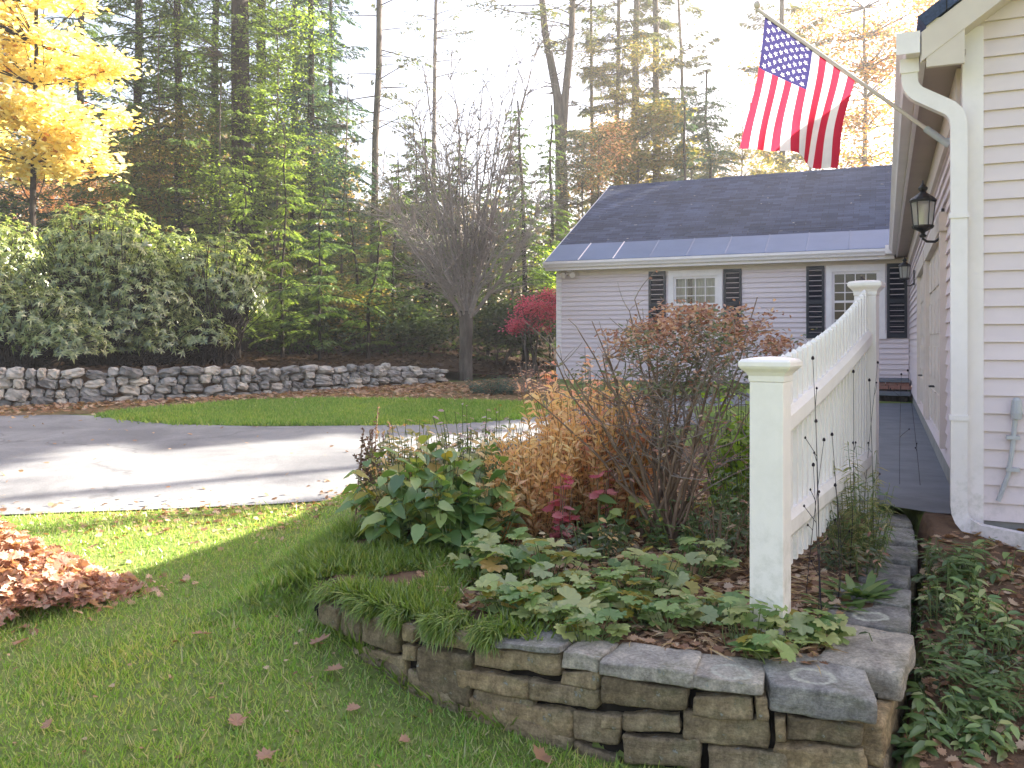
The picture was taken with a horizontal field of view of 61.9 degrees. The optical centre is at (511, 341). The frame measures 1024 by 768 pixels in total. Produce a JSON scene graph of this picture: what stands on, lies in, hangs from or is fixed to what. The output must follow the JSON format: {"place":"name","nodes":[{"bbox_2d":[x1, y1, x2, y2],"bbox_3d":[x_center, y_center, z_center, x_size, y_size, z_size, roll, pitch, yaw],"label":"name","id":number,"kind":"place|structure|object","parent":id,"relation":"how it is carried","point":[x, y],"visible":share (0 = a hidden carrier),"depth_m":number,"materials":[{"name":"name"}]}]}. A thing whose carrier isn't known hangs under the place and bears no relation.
{"place":"outdoors","nodes":[
{"label":"outdoors","id":0,"kind":"place"},
{"bbox_2d":[0,378,553,418],"bbox_3d":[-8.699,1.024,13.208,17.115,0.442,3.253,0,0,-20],"label":"verge leaf litter","id":1,"kind":"object","parent":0,"point":[143,402],"visible":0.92,"depth_m":14.63,"materials":[{"name":"brown plant"}]},
{"bbox_2d":[24,329,555,374],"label":"forest floor","id":2,"kind":"structure","parent":0,"point":[434,362],"depth_m":20.76,"materials":[{"name":"brown soil"}]},
{"bbox_2d":[0,213,57,299],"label":"rhododendron","id":3,"kind":"object","parent":2,"relation":"on","point":[14,254],"visible":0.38,"depth_m":17.29,"materials":[{"name":"green plant"}]},
{"bbox_2d":[0,260,114,368],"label":"rhododendron","id":4,"kind":"object","parent":2,"relation":"on","point":[24,344],"visible":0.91,"depth_m":14.78,"materials":[{"name":"green plant"}]},
{"bbox_2d":[1,0,151,252],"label":"hemlock tree","id":5,"kind":"object","parent":2,"relation":"on","point":[93,33],"visible":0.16,"depth_m":29.92,"materials":[{"name":"green plant"}]},
{"bbox_2d":[0,0,154,284],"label":"maple tree","id":6,"kind":"object","parent":2,"relation":"on","point":[33,108],"visible":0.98,"depth_m":18.33,"materials":[{"name":"yellow plant"}]},
{"bbox_2d":[2,192,201,366],"bbox_3d":[-7.846,-1.215,16.228,3.347,3.453,2.990,0,0,32],"label":"rhododendron","id":7,"kind":"object","parent":2,"relation":"on","point":[107,301],"visible":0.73,"depth_m":15.97,"materials":[{"name":"green plant"}]},
{"bbox_2d":[0,0,229,279],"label":"hemlock tree","id":8,"kind":"object","parent":2,"relation":"on","point":[138,7],"visible":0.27,"depth_m":24.87,"materials":[{"name":"green plant"}]},
{"bbox_2d":[87,19,231,334],"bbox_3d":[-9.502,-4.035,23.237,3.935,9.301,3.339,0,0,-23],"label":"young tree","id":9,"kind":"object","parent":2,"relation":"on","point":[158,158],"visible":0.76,"depth_m":22.98,"materials":[{"name":"green plant"}]},
{"bbox_2d":[107,317,237,366],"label":"rhododendron","id":10,"kind":"object","parent":2,"relation":"on","point":[174,350],"visible":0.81,"depth_m":16.21,"materials":[{"name":"green plant"}]},
{"bbox_2d":[78,0,275,330],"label":"hemlock tree","id":11,"kind":"object","parent":2,"relation":"on","point":[178,72],"visible":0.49,"depth_m":23.73,"materials":[{"name":"green plant"}]},
{"bbox_2d":[130,225,269,365],"bbox_3d":[-6.366,-0.925,17.153,2.977,2.874,2.128,0,0,0],"label":"rhododendron","id":12,"kind":"object","parent":2,"relation":"on","point":[221,288],"visible":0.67,"depth_m":16.89,"materials":[{"name":"green plant"}]},
{"bbox_2d":[127,7,274,260],"bbox_3d":[-8.605,-4.379,23.579,4.834,9.988,3.407,0,0,44],"label":"young tree","id":13,"kind":"object","parent":2,"relation":"on","point":[219,191],"visible":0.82,"depth_m":23.22,"materials":[{"name":"green plant"}]},
{"bbox_2d":[145,0,287,263],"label":"hemlock tree","id":14,"kind":"object","parent":2,"relation":"on","point":[214,32],"visible":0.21,"depth_m":27.90,"materials":[{"name":"green plant"}]},
{"bbox_2d":[202,146,280,358],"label":"hemlock tree","id":15,"kind":"object","parent":2,"relation":"on","point":[240,210],"visible":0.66,"depth_m":19.98,"materials":[{"name":"green plant"}]},
{"bbox_2d":[180,0,310,351],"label":"pine tree","id":16,"kind":"object","parent":2,"relation":"on","point":[240,16],"visible":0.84,"depth_m":23.78,"materials":[{"name":"green plant"}]},
{"bbox_2d":[188,0,333,345],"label":"pine tree","id":17,"kind":"object","parent":2,"relation":"on","point":[263,2],"visible":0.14,"depth_m":27.87,"materials":[{"name":"green plant"}]},
{"bbox_2d":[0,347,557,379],"bbox_3d":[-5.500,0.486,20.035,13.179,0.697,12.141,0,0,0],"label":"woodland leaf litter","id":18,"kind":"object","parent":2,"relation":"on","point":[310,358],"visible":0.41,"depth_m":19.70,"materials":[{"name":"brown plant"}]},
{"bbox_2d":[208,0,364,348],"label":"young tree","id":19,"kind":"object","parent":2,"relation":"on","point":[277,64],"visible":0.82,"depth_m":23.99,"materials":[{"name":"green plant"}]},
{"bbox_2d":[247,125,327,357],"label":"hemlock tree","id":20,"kind":"object","parent":2,"relation":"on","point":[279,303],"visible":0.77,"depth_m":20.47,"materials":[{"name":"green plant"}]},
{"bbox_2d":[213,0,365,329],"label":"hemlock tree","id":21,"kind":"object","parent":2,"relation":"on","point":[294,216],"visible":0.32,"depth_m":25.93,"materials":[{"name":"green plant"}]},
{"bbox_2d":[244,268,373,355],"bbox_3d":[-5.583,-0.646,22.477,3.840,2.559,2.707,0,0,11],"label":"understory bush","id":22,"kind":"object","parent":2,"relation":"on","point":[302,302],"visible":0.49,"depth_m":22.27,"materials":[{"name":"green plant"}]},
{"bbox_2d":[251,0,378,347],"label":"spruce tree","id":23,"kind":"object","parent":2,"relation":"on","point":[310,71],"visible":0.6,"depth_m":24.94,"materials":[{"name":"green plant"}]},
{"bbox_2d":[265,168,374,359],"bbox_3d":[-4.375,-1.613,19.473,2.360,4.701,2.349,0,0,-23],"label":"hemlock tree","id":24,"kind":"object","parent":2,"relation":"on","point":[314,278],"visible":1,"depth_m":19.44,"materials":[{"name":"green plant"}]},
{"bbox_2d":[279,0,369,340],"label":"hemlock tree","id":25,"kind":"object","parent":2,"relation":"on","point":[331,84],"visible":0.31,"depth_m":29.03,"materials":[{"name":"green plant"}]},
{"bbox_2d":[274,77,390,349],"bbox_3d":[-5.150,-3.605,25.159,4.177,8.301,3.352,0,0,24],"label":"young tree","id":26,"kind":"object","parent":2,"relation":"on","point":[343,176],"visible":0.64,"depth_m":24.91,"materials":[{"name":"green plant"}]},
{"bbox_2d":[297,272,413,352],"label":"understory bush","id":27,"kind":"object","parent":2,"relation":"on","point":[349,305],"visible":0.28,"depth_m":22.52,"materials":[{"name":"green plant"}]},
{"bbox_2d":[322,192,401,351],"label":"hemlock tree","id":28,"kind":"object","parent":2,"relation":"on","point":[360,264],"visible":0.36,"depth_m":23.48,"materials":[{"name":"green plant"}]},
{"bbox_2d":[329,208,407,357],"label":"hemlock tree","id":29,"kind":"object","parent":2,"relation":"on","point":[367,331],"visible":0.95,"depth_m":20.47,"materials":[{"name":"green plant"}]},
{"bbox_2d":[328,0,435,345],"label":"pine tree","id":30,"kind":"object","parent":2,"relation":"on","point":[377,96],"visible":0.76,"depth_m":27.92,"materials":[{"name":"green plant"}]},
{"bbox_2d":[333,287,458,355],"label":"understory bush","id":31,"kind":"object","parent":2,"relation":"on","point":[405,337],"visible":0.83,"depth_m":22.13,"materials":[{"name":"green plant"}]},
{"bbox_2d":[351,152,440,352],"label":"hemlock tree","id":32,"kind":"object","parent":2,"relation":"on","point":[391,277],"visible":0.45,"depth_m":23.97,"materials":[{"name":"green plant"}]},
{"bbox_2d":[379,131,482,349],"bbox_3d":[-2.346,-2.805,25.102,3.187,6.700,3.271,0,0,0],"label":"hemlock tree","id":33,"kind":"object","parent":2,"relation":"on","point":[425,140],"visible":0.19,"depth_m":24.96,"materials":[{"name":"green plant"}]},
{"bbox_2d":[398,0,478,324],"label":"pine tree","id":34,"kind":"object","parent":2,"relation":"on","point":[434,40],"visible":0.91,"depth_m":36.94,"materials":[{"name":"green plant"}]},
{"bbox_2d":[0,88,892,337],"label":"distant wood","id":35,"kind":"object","parent":2,"relation":"on","point":[350,195],"depth_m":48.37,"materials":[{"name":"green plant"}]},
{"bbox_2d":[352,16,576,380],"bbox_3d":[-1.132,-3.016,18.159,5.073,8.232,4.500,0,0,0],"label":"bare tree","id":36,"kind":"object","parent":2,"relation":"on","point":[459,284],"visible":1,"depth_m":18.16,"materials":[{"name":"grey plant"}]},
{"bbox_2d":[441,291,555,364],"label":"understory bush","id":37,"kind":"object","parent":2,"relation":"on","point":[491,326],"visible":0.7,"depth_m":22.74,"materials":[{"name":"green plant"}]},
{"bbox_2d":[480,100,555,363],"bbox_3d":[0.492,-2.918,24.249,2.996,7.707,2.991,0,0,-42],"label":"hemlock tree","id":38,"kind":"object","parent":2,"relation":"on","point":[543,277],"visible":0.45,"depth_m":23.98,"materials":[{"name":"green plant"}]},
{"bbox_2d":[498,286,555,373],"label":"burning bush","id":39,"kind":"object","parent":2,"relation":"on","point":[526,310],"visible":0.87,"depth_m":21.18,"materials":[{"name":"red plant"}]},
{"bbox_2d":[509,105,577,367],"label":"hemlock tree","id":40,"kind":"object","parent":2,"relation":"on","point":[550,141],"visible":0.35,"depth_m":26.97,"materials":[{"name":"green plant"}]},
{"bbox_2d":[467,0,622,349],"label":"pine tree","id":41,"kind":"object","parent":2,"relation":"on","point":[561,105],"visible":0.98,"depth_m":32.88,"materials":[{"name":"brown plant"}]},
{"bbox_2d":[525,114,629,227],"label":"young tree","id":42,"kind":"object","parent":2,"relation":"on","point":[576,171],"visible":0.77,"depth_m":28.86,"materials":[{"name":"orange plant"}]},
{"bbox_2d":[558,111,642,200],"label":"young tree","id":43,"kind":"object","parent":2,"relation":"on","point":[610,151],"visible":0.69,"depth_m":29.89,"materials":[{"name":"orange plant"}]},
{"bbox_2d":[567,0,662,206],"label":"pine tree","id":44,"kind":"object","parent":2,"relation":"on","point":[642,32],"visible":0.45,"depth_m":35.84,"materials":[{"name":"green plant"}]},
{"bbox_2d":[558,31,689,184],"bbox_3d":[4.297,-5.973,34.362,5.546,13.107,3.885,0,0,17],"label":"young tree","id":45,"kind":"object","parent":2,"relation":"on","point":[624,94],"visible":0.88,"depth_m":34.12,"materials":[{"name":"plant"}]},
{"bbox_2d":[578,0,695,196],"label":"pine tree","id":46,"kind":"object","parent":2,"relation":"on","point":[637,4],"visible":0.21,"depth_m":37.73,"materials":[{"name":"green plant"}]},
{"bbox_2d":[592,90,713,186],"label":"young tree","id":47,"kind":"object","parent":2,"relation":"on","point":[652,157],"visible":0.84,"depth_m":30.70,"materials":[{"name":"orange plant"}]},
{"bbox_2d":[597,0,708,184],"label":"pine tree","id":48,"kind":"object","parent":2,"relation":"on","point":[664,25],"visible":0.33,"depth_m":36.86,"materials":[{"name":"green plant"}]},
{"bbox_2d":[641,0,729,179],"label":"pine tree","id":49,"kind":"object","parent":2,"relation":"on","point":[701,57],"visible":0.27,"depth_m":39.58,"materials":[{"name":"green plant"}]},
{"bbox_2d":[629,81,751,179],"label":"young tree","id":50,"kind":"object","parent":2,"relation":"on","point":[710,149],"visible":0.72,"depth_m":31.91,"materials":[{"name":"plant"}]},
{"bbox_2d":[689,117,800,177],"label":"young tree","id":51,"kind":"object","parent":2,"relation":"on","point":[742,158],"visible":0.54,"depth_m":32.96,"materials":[{"name":"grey plant"}]},
{"bbox_2d":[719,0,832,177],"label":"pine tree","id":52,"kind":"object","parent":2,"relation":"on","point":[782,9],"visible":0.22,"depth_m":37.89,"materials":[{"name":"green plant"}]},
{"bbox_2d":[784,0,936,169],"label":"oak tree","id":53,"kind":"object","parent":2,"relation":"on","point":[864,67],"visible":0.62,"depth_m":37.84,"materials":[{"name":"orange plant"}]},
{"bbox_2d":[129,419,504,425],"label":"lawn","id":54,"kind":"structure","parent":0,"point":[322,424],"depth_m":11.89,"materials":[{"name":"green plant"}]},
{"bbox_2d":[94,395,575,425],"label":"lawn grass","id":55,"kind":"structure","parent":54,"relation":"on","point":[354,410],"depth_m":12.74,"materials":[{"name":"green plant"}]},
{"bbox_2d":[0,392,749,514],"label":"driveway","id":56,"kind":"structure","parent":0,"point":[123,470],"depth_m":9.21,"materials":[{"name":"grey asphalt"}]},
{"bbox_2d":[0,366,931,767],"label":"ground","id":57,"kind":"structure","parent":0,"point":[914,516],"depth_m":3.76,"materials":[{"name":"green plant"}]},
{"bbox_2d":[0,515,198,635],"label":"leaf pile","id":58,"kind":"object","parent":57,"relation":"on","point":[35,566],"visible":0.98,"depth_m":4.82,"materials":[{"name":"brown plant"}]},
{"bbox_2d":[24,469,386,562],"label":"lawn leaf litter","id":59,"kind":"object","parent":57,"relation":"on","point":[146,528],"visible":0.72,"depth_m":6.72,"materials":[{"name":"brown plant"}]},
{"bbox_2d":[0,363,448,405],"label":"retaining wall","id":60,"kind":"structure","parent":57,"relation":"on","point":[19,386],"depth_m":14.87,"materials":[{"name":"stone"}]},
{"bbox_2d":[190,512,570,731],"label":"long grass","id":61,"kind":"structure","parent":57,"relation":"on","point":[441,618],"depth_m":4.06,"materials":[{"name":"green plant"}]},
{"bbox_2d":[314,445,864,676],"bbox_3d":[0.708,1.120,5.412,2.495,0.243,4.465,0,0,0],"label":"bed leaf litter","id":62,"kind":"object","parent":57,"relation":"on","point":[715,629],"visible":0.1,"depth_m":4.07,"materials":[{"name":"brown plant"}]},
{"bbox_2d":[359,419,451,513],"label":"perennial","id":63,"kind":"object","parent":62,"relation":"on","point":[384,466],"visible":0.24,"depth_m":5.50,"materials":[{"name":"green plant"}]},
{"bbox_2d":[334,434,527,550],"bbox_3d":[-0.450,0.879,5.011,1.095,0.676,0.975,0,0,-26],"label":"hydrangea","id":64,"kind":"object","parent":62,"relation":"on","point":[413,510],"visible":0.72,"depth_m":4.83,"materials":[{"name":"green plant"}]},
{"bbox_2d":[425,484,532,556],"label":"hydrangea","id":65,"kind":"object","parent":62,"relation":"on","point":[455,537],"visible":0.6,"depth_m":4.67,"materials":[{"name":"green plant"}]},
{"bbox_2d":[447,527,534,576],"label":"lobed leaf plant","id":66,"kind":"object","parent":62,"relation":"on","point":[485,536],"visible":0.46,"depth_m":4.34,"materials":[{"name":"green plant"}]},
{"bbox_2d":[466,573,553,616],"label":"lobed leaf plant","id":67,"kind":"object","parent":62,"relation":"on","point":[486,587],"visible":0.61,"depth_m":3.75,"materials":[{"name":"green plant"}]},
{"bbox_2d":[470,417,583,538],"bbox_3d":[0.100,0.824,5.059,0.704,0.724,0.591,0,0,0],"label":"fern clump","id":68,"kind":"object","parent":62,"relation":"on","point":[537,471],"visible":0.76,"depth_m":4.95,"materials":[{"name":"orange plant"}]},
{"bbox_2d":[474,538,600,592],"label":"lobed leaf plant","id":69,"kind":"object","parent":62,"relation":"on","point":[540,564],"visible":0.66,"depth_m":4.12,"materials":[{"name":"green plant"}]},
{"bbox_2d":[505,577,619,626],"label":"lobed leaf plant","id":70,"kind":"object","parent":62,"relation":"on","point":[567,595],"visible":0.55,"depth_m":3.69,"materials":[{"name":"green plant"}]},
{"bbox_2d":[517,380,662,527],"bbox_3d":[0.515,0.711,5.357,0.864,0.935,0.819,0,0,-40],"label":"fern clump","id":71,"kind":"object","parent":62,"relation":"on","point":[556,425],"visible":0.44,"depth_m":5.19,"materials":[{"name":"orange plant"}]},
{"bbox_2d":[553,607,630,643],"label":"lobed leaf plant","id":72,"kind":"object","parent":62,"relation":"on","point":[589,617],"visible":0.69,"depth_m":3.46,"materials":[{"name":"green plant"}]},
{"bbox_2d":[536,517,650,568],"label":"bed seedling","id":73,"kind":"object","parent":62,"relation":"on","point":[604,544],"visible":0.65,"depth_m":4.58,"materials":[{"name":"green plant"}]},
{"bbox_2d":[589,548,694,598],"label":"lobed leaf plant","id":74,"kind":"object","parent":62,"relation":"on","point":[675,581],"visible":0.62,"depth_m":4.03,"materials":[{"name":"green plant"}]},
{"bbox_2d":[612,594,705,634],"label":"lobed leaf plant","id":75,"kind":"object","parent":62,"relation":"on","point":[653,610],"visible":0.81,"depth_m":3.57,"materials":[{"name":"green plant"}]},
{"bbox_2d":[518,270,824,547],"bbox_3d":[1.000,0.396,4.975,1.528,1.594,1.568,0,0,-34],"label":"garden shrub","id":76,"kind":"object","parent":62,"relation":"on","point":[671,458],"visible":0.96,"depth_m":4.90,"materials":[{"name":"brown plant"}]},
{"bbox_2d":[630,495,740,551],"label":"bed seedling","id":77,"kind":"object","parent":62,"relation":"on","point":[684,533],"visible":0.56,"depth_m":4.78,"materials":[{"name":"green plant"}]},
{"bbox_2d":[642,537,741,580],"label":"lobed leaf plant","id":78,"kind":"object","parent":62,"relation":"on","point":[696,557],"visible":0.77,"depth_m":4.28,"materials":[{"name":"green plant"}]},
{"bbox_2d":[667,580,749,626],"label":"lobed leaf plant","id":79,"kind":"object","parent":62,"relation":"on","point":[711,609],"visible":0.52,"depth_m":3.65,"materials":[{"name":"green plant"}]},
{"bbox_2d":[695,359,749,511],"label":"green shrub","id":80,"kind":"object","parent":62,"relation":"on","point":[738,446],"visible":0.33,"depth_m":5.62,"materials":[{"name":"green plant"}]},
{"bbox_2d":[697,455,749,557],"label":"bed seedling","id":81,"kind":"object","parent":62,"relation":"on","point":[728,506],"visible":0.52,"depth_m":5.02,"materials":[{"name":"green plant"}]},
{"bbox_2d":[712,591,792,649],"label":"lobed leaf plant","id":82,"kind":"object","parent":62,"relation":"on","point":[771,619],"visible":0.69,"depth_m":3.41,"materials":[{"name":"green plant"}]},
{"bbox_2d":[738,280,885,636],"bbox_3d":[1.702,0.458,4.570,0.208,1.724,2.703,0,0,31],"label":"picket fence","id":83,"kind":"object","parent":62,"relation":"on","point":[783,478],"visible":0.91,"depth_m":4.01,"materials":[{"name":"white paint"}]},
{"bbox_2d":[314,511,918,767],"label":"stone wall","id":84,"kind":"structure","parent":57,"relation":"on","point":[638,703],"depth_m":3.23,"materials":[{"name":"grey stone"}]},
{"bbox_2d":[726,629,813,664],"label":"lobed leaf plant","id":85,"kind":"object","parent":84,"relation":"on","point":[769,643],"visible":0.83,"depth_m":3.25,"materials":[{"name":"green plant"}]},
{"bbox_2d":[542,0,1023,549],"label":"house","id":86,"kind":"structure","parent":57,"relation":"on","point":[802,248],"depth_m":9.11,"materials":[{"name":"white"}]},
{"bbox_2d":[667,269,722,338],"bbox_3d":[3.850,-0.765,17.868,1.162,1.443,0.260,0,0,24],"label":"window","id":87,"kind":"structure","parent":86,"relation":"in","point":[707,285],"depth_m":17.88,"materials":[{"name":"white glass"}]},
{"bbox_2d":[754,0,949,147],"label":"flagpole","id":88,"kind":"object","parent":86,"relation":"attached to","point":[937,136],"visible":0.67,"depth_m":5.38,"materials":[{"name":"white metal"}]},
{"bbox_2d":[740,17,853,168],"bbox_3d":[1.837,-1.631,5.512,0.699,1.039,0.170,0,0,11],"label":"flag","id":89,"kind":"object","parent":88,"relation":"hanging from","point":[800,98],"visible":1,"depth_m":5.52,"materials":[{"name":"multicoloured fabric"}]},
{"bbox_2d":[826,264,885,338],"bbox_3d":[6.665,-0.765,16.568,1.107,1.443,0.135,0,0,24],"label":"window","id":90,"kind":"structure","parent":86,"relation":"in","point":[831,270],"depth_m":16.61,"materials":[{"name":"white glass"}]},
{"bbox_2d":[928,245,938,434],"bbox_3d":[3.751,-0.010,7.591,0.088,1.620,2.420,0,0,24],"label":"panel door","id":91,"kind":"structure","parent":86,"relation":"in","point":[934,262],"depth_m":7.73,"materials":[{"name":"beige paint"}]},
{"bbox_2d":[756,506,873,660],"bbox_3d":[1.744,1.343,4.528,0.476,0.480,3.238,0,0,25],"label":"side bed","id":92,"kind":"object","parent":57,"relation":"on","point":[829,570],"visible":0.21,"depth_m":4.22,"materials":[{"name":"plant"}]},
{"bbox_2d":[774,609,856,649],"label":"lobed leaf plant","id":93,"kind":"object","parent":92,"relation":"on","point":[804,626],"visible":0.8,"depth_m":3.39,"materials":[{"name":"green plant"}]},
{"bbox_2d":[811,515,890,580],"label":"shrub","id":94,"kind":"object","parent":92,"relation":"on","point":[860,557],"visible":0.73,"depth_m":4.34,"materials":[{"name":"green plant"}]},
{"bbox_2d":[819,441,904,565],"bbox_3d":[1.844,0.921,4.603,0.549,0.747,0.737,0,0,-14],"label":"wispy plant","id":95,"kind":"object","parent":92,"relation":"on","point":[854,529],"visible":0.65,"depth_m":4.47,"materials":[{"name":"green plant"}]},
{"bbox_2d":[857,403,950,514],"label":"walkway","id":96,"kind":"structure","parent":57,"relation":"on","point":[929,491],"depth_m":7.11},
{"bbox_2d":[898,512,1023,767],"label":"house border","id":97,"kind":"object","parent":57,"relation":"on","point":[931,524],"visible":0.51,"depth_m":3.94,"materials":[{"name":"soil"}]},
{"bbox_2d":[888,681,1004,767],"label":"border plant","id":98,"kind":"object","parent":97,"relation":"on","point":[901,744],"visible":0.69,"depth_m":3.07,"materials":[{"name":"green plant"}]},
{"bbox_2d":[903,686,1019,762],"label":"border plant","id":99,"kind":"object","parent":97,"relation":"on","point":[969,728],"visible":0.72,"depth_m":3.06,"materials":[{"name":"green plant"}]},
{"bbox_2d":[901,528,1023,767],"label":"border leaf litter","id":100,"kind":"object","parent":97,"relation":"on","point":[953,761],"visible":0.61,"depth_m":3.64,"materials":[{"name":"brown plant"}]},
{"bbox_2d":[911,627,1023,708],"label":"plant","id":101,"kind":"object","parent":97,"relation":"on","point":[980,680],"visible":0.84,"depth_m":3.34,"materials":[{"name":"green plant"}]},
{"bbox_2d":[938,598,1023,649],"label":"border plant","id":102,"kind":"object","parent":97,"relation":"on","point":[960,616],"visible":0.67,"depth_m":3.76,"materials":[{"name":"green plant"}]},
{"bbox_2d":[0,0,937,309],"label":"sky","id":103,"kind":"structure","parent":0,"point":[721,18],"materials":[{"name":"white"}]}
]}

